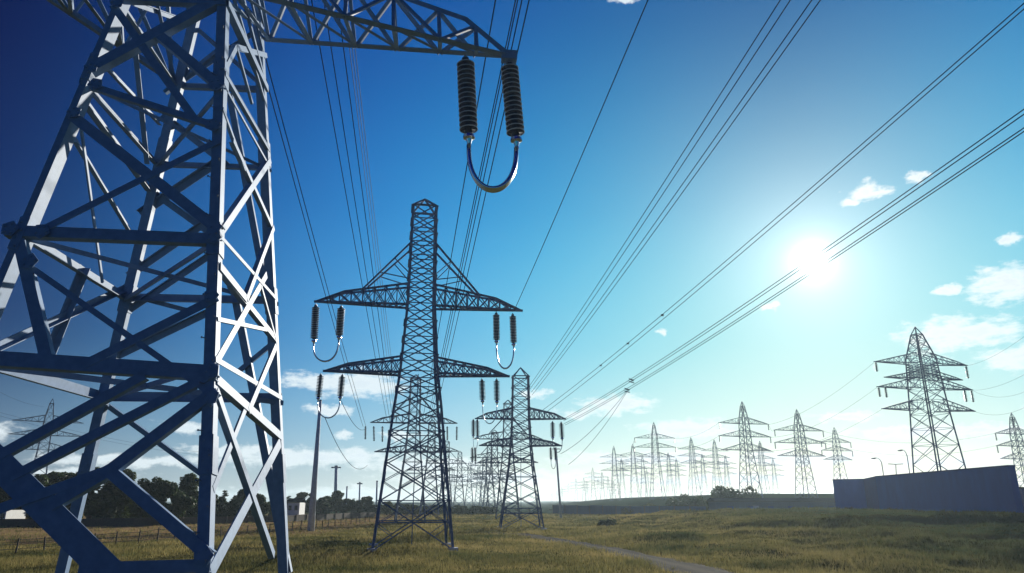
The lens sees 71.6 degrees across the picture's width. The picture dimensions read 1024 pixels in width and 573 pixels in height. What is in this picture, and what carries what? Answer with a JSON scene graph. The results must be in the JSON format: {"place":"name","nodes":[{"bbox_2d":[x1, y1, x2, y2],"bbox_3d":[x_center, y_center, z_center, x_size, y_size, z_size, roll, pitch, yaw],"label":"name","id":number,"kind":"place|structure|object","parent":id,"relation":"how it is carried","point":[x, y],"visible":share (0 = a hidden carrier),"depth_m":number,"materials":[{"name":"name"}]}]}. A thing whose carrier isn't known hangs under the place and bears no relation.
{"place":"outdoors","nodes":[
{"label":"outdoors","id":0,"kind":"place"},
{"bbox_2d":[424,0,495,410],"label":"power line","id":1,"kind":"object","parent":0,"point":[466,166],"visible":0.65,"depth_m":35.66,"materials":[{"name":"metal"}]},
{"bbox_2d":[0,494,1023,572],"bbox_3d":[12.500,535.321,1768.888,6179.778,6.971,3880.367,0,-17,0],"label":"ground","id":2,"kind":"structure","parent":0,"point":[546,506],"depth_m":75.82,"materials":[{"name":"green plant"}]},
{"bbox_2d":[0,487,11,502],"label":"tree","id":3,"kind":"object","parent":2,"relation":"on","point":[4,496],"visible":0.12,"depth_m":130.50,"materials":[{"name":"green plant"}]},
{"bbox_2d":[0,507,25,518],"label":"white building","id":4,"kind":"structure","parent":2,"relation":"on","point":[18,513],"depth_m":118.40,"materials":[{"name":"clear concrete"}]},
{"bbox_2d":[26,474,54,518],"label":"tree","id":5,"kind":"object","parent":2,"relation":"on","point":[42,479],"visible":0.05,"depth_m":130.11,"materials":[{"name":"green plant"}]},
{"bbox_2d":[9,399,83,474],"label":"lattice pylon","id":6,"kind":"object","parent":2,"relation":"on","point":[44,421],"visible":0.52,"depth_m":200.97,"materials":[{"name":"metal"}]},
{"bbox_2d":[45,471,76,494],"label":"tree","id":7,"kind":"object","parent":2,"relation":"on","point":[55,477],"visible":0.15,"depth_m":135.04,"materials":[{"name":"green plant"}]},
{"bbox_2d":[69,467,124,518],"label":"tree","id":8,"kind":"object","parent":2,"relation":"on","point":[93,507],"visible":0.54,"depth_m":123.66,"materials":[{"name":"green plant"}]},
{"bbox_2d":[92,480,117,518],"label":"tree","id":9,"kind":"object","parent":2,"relation":"on","point":[111,511],"visible":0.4,"depth_m":126.21,"materials":[{"name":"green plant"}]},
{"bbox_2d":[113,469,136,517],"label":"tree","id":10,"kind":"object","parent":2,"relation":"on","point":[123,502],"visible":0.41,"depth_m":130.20,"materials":[{"name":"green plant"}]},
{"bbox_2d":[2,524,271,552],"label":"post fence","id":11,"kind":"object","parent":2,"relation":"on","point":[116,537],"visible":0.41,"depth_m":66.46,"materials":[{"name":"brown wood"}]},
{"bbox_2d":[131,478,153,517],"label":"tree","id":12,"kind":"object","parent":2,"relation":"on","point":[138,510],"visible":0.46,"depth_m":129.73,"materials":[{"name":"green plant"}]},
{"bbox_2d":[143,476,166,517],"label":"tree","id":13,"kind":"object","parent":2,"relation":"on","point":[157,495],"visible":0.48,"depth_m":130.75,"materials":[{"name":"green plant"}]},
{"bbox_2d":[158,480,196,518],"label":"tree","id":14,"kind":"object","parent":2,"relation":"on","point":[180,504],"visible":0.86,"depth_m":121.92,"materials":[{"name":"green plant"}]},
{"bbox_2d":[0,512,374,526],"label":"board fence","id":15,"kind":"object","parent":2,"relation":"on","point":[112,522],"visible":0.52,"depth_m":120.57,"materials":[{"name":"brown wood"}]},
{"bbox_2d":[178,473,198,517],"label":"tree","id":16,"kind":"object","parent":2,"relation":"on","point":[188,482],"visible":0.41,"depth_m":134.16,"materials":[{"name":"green plant"}]},
{"bbox_2d":[185,490,198,516],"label":"tree","id":17,"kind":"object","parent":2,"relation":"on","point":[192,512],"visible":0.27,"depth_m":129.66,"materials":[{"name":"green plant"}]},
{"bbox_2d":[215,490,228,516],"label":"tree","id":18,"kind":"object","parent":2,"relation":"on","point":[222,505],"visible":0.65,"depth_m":147.41,"materials":[{"name":"green plant"}]},
{"bbox_2d":[222,495,239,516],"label":"tree","id":19,"kind":"object","parent":2,"relation":"on","point":[233,506],"visible":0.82,"depth_m":141.75,"materials":[{"name":"green plant"}]},
{"bbox_2d":[232,489,251,515],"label":"tree","id":20,"kind":"object","parent":2,"relation":"on","point":[241,497],"visible":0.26,"depth_m":158.87,"materials":[{"name":"green plant"}]},
{"bbox_2d":[0,0,516,572],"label":"lattice pylon","id":21,"kind":"object","parent":2,"relation":"on","point":[206,390],"visible":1,"depth_m":17.78,"materials":[{"name":"metal"}]},
{"bbox_2d":[266,79,362,424],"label":"power line","id":22,"kind":"object","parent":21,"relation":"attached to","point":[304,220],"visible":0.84,"depth_m":43.62,"materials":[{"name":"metal"}]},
{"bbox_2d":[457,54,524,192],"bbox_3d":[-0.656,-4.923,21.235,2.088,4.537,0.559,2,-17,-6],"label":"insulator assembly","id":23,"kind":"object","parent":21,"relation":"hanging from","point":[467,110],"visible":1,"depth_m":21.23,"materials":[{"name":"ceramic"}]},
{"bbox_2d":[251,493,270,515],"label":"tree","id":24,"kind":"object","parent":2,"relation":"on","point":[265,506],"visible":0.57,"depth_m":152.27,"materials":[{"name":"green plant"}]},
{"bbox_2d":[287,498,306,514],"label":"white building","id":25,"kind":"structure","parent":2,"relation":"on","point":[295,506],"depth_m":176.85,"materials":[{"name":"white paint"}]},
{"bbox_2d":[295,492,310,507],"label":"tree","id":26,"kind":"object","parent":2,"relation":"on","point":[304,495],"visible":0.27,"depth_m":223.16,"materials":[{"name":"green plant"}]},
{"bbox_2d":[307,400,321,530],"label":"utility pole","id":27,"kind":"object","parent":2,"relation":"on","point":[311,515],"visible":0.86,"depth_m":100.07,"materials":[{"name":"concrete"}]},
{"bbox_2d":[307,496,331,513],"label":"tree","id":28,"kind":"object","parent":2,"relation":"on","point":[322,505],"visible":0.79,"depth_m":208.50,"materials":[{"name":"green plant"}]},
{"bbox_2d":[288,517,369,529],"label":"post fence","id":29,"kind":"object","parent":2,"relation":"on","point":[326,520],"visible":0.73,"depth_m":114.74,"materials":[{"name":"brown wood"}]},
{"bbox_2d":[331,465,340,490],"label":"mast","id":30,"kind":"object","parent":2,"relation":"on","point":[336,467],"visible":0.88,"depth_m":289.57,"materials":[{"name":"metal"}]},
{"bbox_2d":[330,490,343,513],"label":"tree","id":31,"kind":"object","parent":2,"relation":"on","point":[337,496],"visible":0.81,"depth_m":224.56,"materials":[{"name":"green plant"}]},
{"bbox_2d":[337,498,354,512],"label":"tree","id":32,"kind":"object","parent":2,"relation":"on","point":[343,507],"visible":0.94,"depth_m":215.22,"materials":[{"name":"green plant"}]},
{"bbox_2d":[349,496,372,512],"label":"tree","id":33,"kind":"object","parent":2,"relation":"on","point":[357,506],"visible":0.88,"depth_m":213.76,"materials":[{"name":"green plant"}]},
{"bbox_2d":[363,496,373,511],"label":"tree","id":34,"kind":"object","parent":2,"relation":"on","point":[368,507],"visible":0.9,"depth_m":213.09,"materials":[{"name":"green plant"}]},
{"bbox_2d":[381,501,394,514],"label":"tree","id":35,"kind":"object","parent":2,"relation":"on","point":[386,510],"visible":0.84,"depth_m":206.68,"materials":[{"name":"green plant"}]},
{"bbox_2d":[400,504,414,513],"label":"tree","id":36,"kind":"object","parent":2,"relation":"on","point":[408,507],"visible":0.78,"depth_m":212.72,"materials":[{"name":"green plant"}]},
{"bbox_2d":[370,374,456,521],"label":"lattice pylon","id":37,"kind":"object","parent":2,"relation":"on","point":[405,447],"visible":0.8,"depth_m":138.84,"materials":[{"name":"metal"}]},
{"bbox_2d":[314,198,522,551],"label":"lattice pylon","id":38,"kind":"object","parent":2,"relation":"on","point":[437,373],"visible":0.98,"depth_m":67.62,"materials":[{"name":"grey metal"}]},
{"bbox_2d":[310,303,344,361],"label":"insulator assembly","id":39,"kind":"object","parent":38,"relation":"hanging from","point":[339,321],"visible":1,"depth_m":66.50,"materials":[{"name":"ceramic"}]},
{"bbox_2d":[265,58,365,425],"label":"power line","id":40,"kind":"object","parent":39,"relation":"attached to","point":[303,200],"visible":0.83,"depth_m":40.79,"materials":[{"name":"metal"}]},
{"bbox_2d":[315,374,345,418],"bbox_3d":[-16.667,9.976,64.888,2.641,4.135,0.607,0,-17,0],"label":"insulator assembly","id":41,"kind":"object","parent":38,"relation":"hanging from","point":[340,385],"visible":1,"depth_m":64.93,"materials":[{"name":"ceramic"}]},
{"bbox_2d":[311,0,386,417],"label":"power line","id":42,"kind":"object","parent":38,"relation":"attached to","point":[343,178],"visible":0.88,"depth_m":39.62,"materials":[{"name":"metal"}]},
{"bbox_2d":[324,5,389,418],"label":"power line","id":43,"kind":"object","parent":38,"relation":"attached to","point":[352,183],"visible":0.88,"depth_m":41.84,"materials":[{"name":"metal"}]},
{"bbox_2d":[338,5,391,411],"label":"power line","id":44,"kind":"object","parent":38,"relation":"attached to","point":[361,185],"visible":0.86,"depth_m":40.45,"materials":[{"name":"metal"}]},
{"bbox_2d":[343,0,394,416],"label":"power line","id":45,"kind":"object","parent":38,"relation":"attached to","point":[366,190],"visible":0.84,"depth_m":41.39,"materials":[{"name":"metal"}]},
{"bbox_2d":[349,21,396,415],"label":"power line","id":46,"kind":"object","parent":38,"relation":"attached to","point":[369,191],"visible":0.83,"depth_m":42.03,"materials":[{"name":"metal"}]},
{"bbox_2d":[355,49,398,416],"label":"power line","id":47,"kind":"object","parent":38,"relation":"attached to","point":[371,190],"visible":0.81,"depth_m":41.05,"materials":[{"name":"metal"}]},
{"bbox_2d":[479,378,499,423],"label":"insulator assembly","id":48,"kind":"object","parent":38,"relation":"hanging from","point":[482,389],"visible":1,"depth_m":67.82,"materials":[{"name":"ceramic"}]},
{"bbox_2d":[493,311,516,368],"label":"insulator assembly","id":49,"kind":"object","parent":38,"relation":"hanging from","point":[496,327],"visible":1,"depth_m":69.78,"materials":[{"name":"ceramic"}]},
{"bbox_2d":[427,0,515,420],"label":"power line","id":50,"kind":"object","parent":49,"relation":"attached to","point":[480,168],"visible":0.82,"depth_m":36.44,"materials":[{"name":"metal"}]},
{"bbox_2d":[429,0,517,420],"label":"power line","id":51,"kind":"object","parent":49,"relation":"attached to","point":[482,170],"visible":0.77,"depth_m":37.01,"materials":[{"name":"metal"}]},
{"bbox_2d":[431,0,522,419],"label":"power line","id":52,"kind":"object","parent":49,"relation":"attached to","point":[484,174],"visible":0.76,"depth_m":36.12,"materials":[{"name":"metal"}]},
{"bbox_2d":[434,0,529,418],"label":"power line","id":53,"kind":"object","parent":49,"relation":"attached to","point":[489,177],"visible":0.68,"depth_m":35.39,"materials":[{"name":"metal"}]},
{"bbox_2d":[514,0,647,309],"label":"power line","id":54,"kind":"object","parent":38,"relation":"attached to","point":[589,136],"visible":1,"depth_m":33.68,"materials":[{"name":"metal"}]},
{"bbox_2d":[404,419,458,514],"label":"lattice pylon","id":55,"kind":"object","parent":2,"relation":"on","point":[425,470],"visible":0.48,"depth_m":208.29,"materials":[{"name":"metal"}]},
{"bbox_2d":[425,440,466,506],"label":"lattice pylon","id":56,"kind":"object","parent":2,"relation":"on","point":[449,463],"visible":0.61,"depth_m":290.46,"materials":[{"name":"metal"}]},
{"bbox_2d":[453,505,468,513],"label":"tree","id":57,"kind":"object","parent":2,"relation":"on","point":[463,508],"visible":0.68,"depth_m":220.99,"materials":[{"name":"green plant"}]},
{"bbox_2d":[450,451,475,507],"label":"lattice pylon","id":58,"kind":"object","parent":2,"relation":"on","point":[462,480],"visible":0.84,"depth_m":381.42,"materials":[{"name":"metal"}]},
{"bbox_2d":[457,462,481,506],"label":"lattice pylon","id":59,"kind":"object","parent":2,"relation":"on","point":[468,472],"visible":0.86,"depth_m":500.80,"materials":[{"name":"metal"}]},
{"bbox_2d":[468,466,488,505],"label":"lattice pylon","id":60,"kind":"object","parent":2,"relation":"on","point":[477,487],"visible":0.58,"depth_m":548.27,"materials":[{"name":"metal"}]},
{"bbox_2d":[469,458,496,506],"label":"lattice pylon","id":61,"kind":"object","parent":2,"relation":"on","point":[480,499],"visible":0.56,"depth_m":414.40,"materials":[{"name":"metal"}]},
{"bbox_2d":[470,443,504,506],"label":"lattice pylon","id":62,"kind":"object","parent":2,"relation":"on","point":[485,486],"visible":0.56,"depth_m":309.17,"materials":[{"name":"metal"}]},
{"bbox_2d":[481,506,497,514],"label":"tree","id":63,"kind":"object","parent":2,"relation":"on","point":[486,510],"visible":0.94,"depth_m":211.31,"materials":[{"name":"green plant"}]},
{"bbox_2d":[470,430,515,512],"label":"lattice pylon","id":64,"kind":"object","parent":2,"relation":"on","point":[483,472],"visible":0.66,"depth_m":231.99,"materials":[{"name":"metal"}]},
{"bbox_2d":[474,400,541,518],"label":"lattice pylon","id":65,"kind":"object","parent":2,"relation":"on","point":[502,461],"visible":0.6,"depth_m":167.32,"materials":[{"name":"metal"}]},
{"bbox_2d":[475,367,565,529],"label":"lattice pylon","id":66,"kind":"object","parent":2,"relation":"on","point":[530,454],"visible":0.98,"depth_m":109.70,"materials":[{"name":"grey metal"}]},
{"bbox_2d":[471,419,479,449],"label":"insulator assembly","id":67,"kind":"object","parent":66,"relation":"hanging from","point":[473,423],"visible":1,"depth_m":109.84,"materials":[{"name":"ceramic"}]},
{"bbox_2d":[550,421,564,452],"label":"insulator assembly","id":68,"kind":"object","parent":66,"relation":"hanging from","point":[561,433],"visible":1,"depth_m":110.32,"materials":[{"name":"ceramic"}]},
{"bbox_2d":[564,109,1023,418],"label":"power line","id":69,"kind":"object","parent":68,"relation":"hanging from","point":[838,239],"visible":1,"depth_m":38.81,"materials":[{"name":"metal"}]},
{"bbox_2d":[573,131,1023,420],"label":"power line","id":70,"kind":"object","parent":68,"relation":"attached to","point":[839,254],"visible":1,"depth_m":38.32,"materials":[{"name":"metal"}]},
{"bbox_2d":[529,0,780,385],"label":"power line","id":71,"kind":"object","parent":66,"relation":"attached to","point":[679,158],"visible":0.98,"depth_m":36.28,"materials":[{"name":"metal"}]},
{"bbox_2d":[532,0,790,385],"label":"power line","id":72,"kind":"object","parent":66,"relation":"attached to","point":[686,157],"visible":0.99,"depth_m":36.15,"materials":[{"name":"metal"}]},
{"bbox_2d":[532,0,811,390],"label":"power line","id":73,"kind":"object","parent":66,"relation":"attached to","point":[699,159],"visible":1,"depth_m":36.07,"materials":[{"name":"metal"}]},
{"bbox_2d":[532,0,820,394],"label":"power line","id":74,"kind":"object","parent":66,"relation":"attached to","point":[705,160],"visible":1,"depth_m":36.32,"materials":[{"name":"metal"}]},
{"bbox_2d":[543,3,1023,409],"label":"power line","id":75,"kind":"object","parent":66,"relation":"attached to","point":[830,171],"visible":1,"depth_m":37.72,"materials":[{"name":"metal"}]},
{"bbox_2d":[548,9,1023,410],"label":"power line","id":76,"kind":"object","parent":66,"relation":"attached to","point":[831,175],"visible":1,"depth_m":38.07,"materials":[{"name":"metal"}]},
{"bbox_2d":[555,447,561,517],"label":"utility pole","id":77,"kind":"object","parent":2,"relation":"on","point":[560,509],"visible":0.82,"depth_m":174.92,"materials":[{"name":"concrete"}]},
{"bbox_2d":[597,518,616,525],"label":"bush","id":78,"kind":"object","parent":2,"relation":"on","point":[608,522],"visible":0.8,"depth_m":111.85,"materials":[{"name":"green plant"}]},
{"bbox_2d":[599,446,628,500],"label":"lattice pylon","id":79,"kind":"object","parent":2,"relation":"on","point":[612,489],"visible":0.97,"depth_m":387.37,"materials":[{"name":"metal"}]},
{"bbox_2d":[613,459,630,496],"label":"lattice pylon","id":80,"kind":"object","parent":2,"relation":"on","point":[620,484],"visible":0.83,"depth_m":540.73,"materials":[{"name":"metal"}]},
{"bbox_2d":[552,505,705,514],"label":"board fence","id":81,"kind":"object","parent":2,"relation":"on","point":[589,509],"visible":0.6,"depth_m":212.46,"materials":[{"name":"grey wood"}]},
{"bbox_2d":[618,446,647,498],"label":"lattice pylon","id":82,"kind":"object","parent":2,"relation":"on","point":[628,460],"visible":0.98,"depth_m":378.28,"materials":[{"name":"metal"}]},
{"bbox_2d":[632,457,650,496],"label":"lattice pylon","id":83,"kind":"object","parent":2,"relation":"on","point":[644,472],"visible":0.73,"depth_m":502.56,"materials":[{"name":"metal"}]},
{"bbox_2d":[635,422,675,499],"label":"lattice pylon","id":84,"kind":"object","parent":2,"relation":"on","point":[657,452],"visible":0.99,"depth_m":277.96,"materials":[{"name":"metal"}]},
{"bbox_2d":[657,453,679,494],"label":"lattice pylon","id":85,"kind":"object","parent":2,"relation":"on","point":[669,462],"visible":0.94,"depth_m":435.94,"materials":[{"name":"metal"}]},
{"bbox_2d":[668,459,685,495],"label":"lattice pylon","id":86,"kind":"object","parent":2,"relation":"on","point":[677,468],"visible":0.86,"depth_m":541.72,"materials":[{"name":"metal"}]},
{"bbox_2d":[665,493,708,509],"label":"bush","id":87,"kind":"object","parent":2,"relation":"on","point":[695,501],"visible":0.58,"depth_m":205.60,"materials":[{"name":"green plant"}]},
{"bbox_2d":[678,438,705,494],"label":"lattice pylon","id":88,"kind":"object","parent":2,"relation":"on","point":[691,460],"visible":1,"depth_m":340.06,"materials":[{"name":"metal"}]},
{"bbox_2d":[692,454,713,494],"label":"lattice pylon","id":89,"kind":"object","parent":2,"relation":"on","point":[703,460],"visible":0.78,"depth_m":503.52,"materials":[{"name":"metal"}]},
{"bbox_2d":[700,440,729,491],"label":"lattice pylon","id":90,"kind":"object","parent":2,"relation":"on","point":[716,456],"visible":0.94,"depth_m":354.66,"materials":[{"name":"metal"}]},
{"bbox_2d":[717,458,736,490],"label":"lattice pylon","id":91,"kind":"object","parent":2,"relation":"on","point":[725,472],"visible":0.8,"depth_m":522.97,"materials":[{"name":"metal"}]},
{"bbox_2d":[706,485,761,509],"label":"bush","id":92,"kind":"object","parent":2,"relation":"on","point":[721,492],"visible":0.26,"depth_m":205.06,"materials":[{"name":"green plant"}]},
{"bbox_2d":[718,402,770,497],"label":"lattice pylon","id":93,"kind":"object","parent":2,"relation":"on","point":[746,436],"visible":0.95,"depth_m":230.05,"materials":[{"name":"metal"}]},
{"bbox_2d":[747,441,775,493],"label":"lattice pylon","id":94,"kind":"object","parent":2,"relation":"on","point":[762,457],"visible":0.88,"depth_m":359.40,"materials":[{"name":"metal"}]},
{"bbox_2d":[707,498,835,509],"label":"fence","id":95,"kind":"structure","parent":2,"relation":"on","point":[742,503],"depth_m":197.00,"materials":[{"name":"grey metal"}]},
{"bbox_2d":[764,460,783,493],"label":"lattice pylon","id":96,"kind":"object","parent":2,"relation":"on","point":[773,482],"visible":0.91,"depth_m":541.38,"materials":[{"name":"metal"}]},
{"bbox_2d":[774,409,825,497],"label":"lattice pylon","id":97,"kind":"object","parent":2,"relation":"on","point":[801,441],"visible":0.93,"depth_m":219.74,"materials":[{"name":"metal"}]},
{"bbox_2d":[821,428,851,478],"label":"lattice pylon","id":98,"kind":"object","parent":2,"relation":"on","point":[837,454],"visible":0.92,"depth_m":248.75,"materials":[{"name":"metal"}]},
{"bbox_2d":[873,327,975,472],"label":"lattice pylon","id":99,"kind":"object","parent":2,"relation":"on","point":[918,369],"visible":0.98,"depth_m":139.82,"materials":[{"name":"grey metal"}]},
{"bbox_2d":[832,465,1023,512],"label":"boundary wall","id":100,"kind":"structure","parent":2,"relation":"on","point":[992,488],"depth_m":104.34,"materials":[{"name":"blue concrete"}]},
{"bbox_2d":[996,413,1023,486],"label":"lattice pylon","id":101,"kind":"object","parent":2,"relation":"on","point":[1013,421],"visible":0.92,"depth_m":185.75,"materials":[{"name":"metal"}]},
{"bbox_2d":[0,0,1023,501],"label":"sky","id":102,"kind":"structure","parent":0,"point":[950,267],"materials":[{"name":"blue"}]},
{"bbox_2d":[491,532,732,572],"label":"path","id":103,"kind":"structure","parent":0,"point":[688,567],"depth_m":49.94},
{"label":"spacer clamp","id":104,"kind":"object","parent":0,"visible":0},
{"bbox_2d":[567,114,1023,418],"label":"power line","id":105,"kind":"object","parent":104,"relation":"attached to","point":[837,243],"visible":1,"depth_m":38.81,"materials":[{"name":"metal"}]},
{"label":"spacer clamp","id":106,"kind":"object","parent":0,"visible":0},
{"bbox_2d":[564,128,1023,423],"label":"power line","id":107,"kind":"object","parent":106,"relation":"attached to","point":[838,252],"visible":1,"depth_m":38.42,"materials":[{"name":"metal"}]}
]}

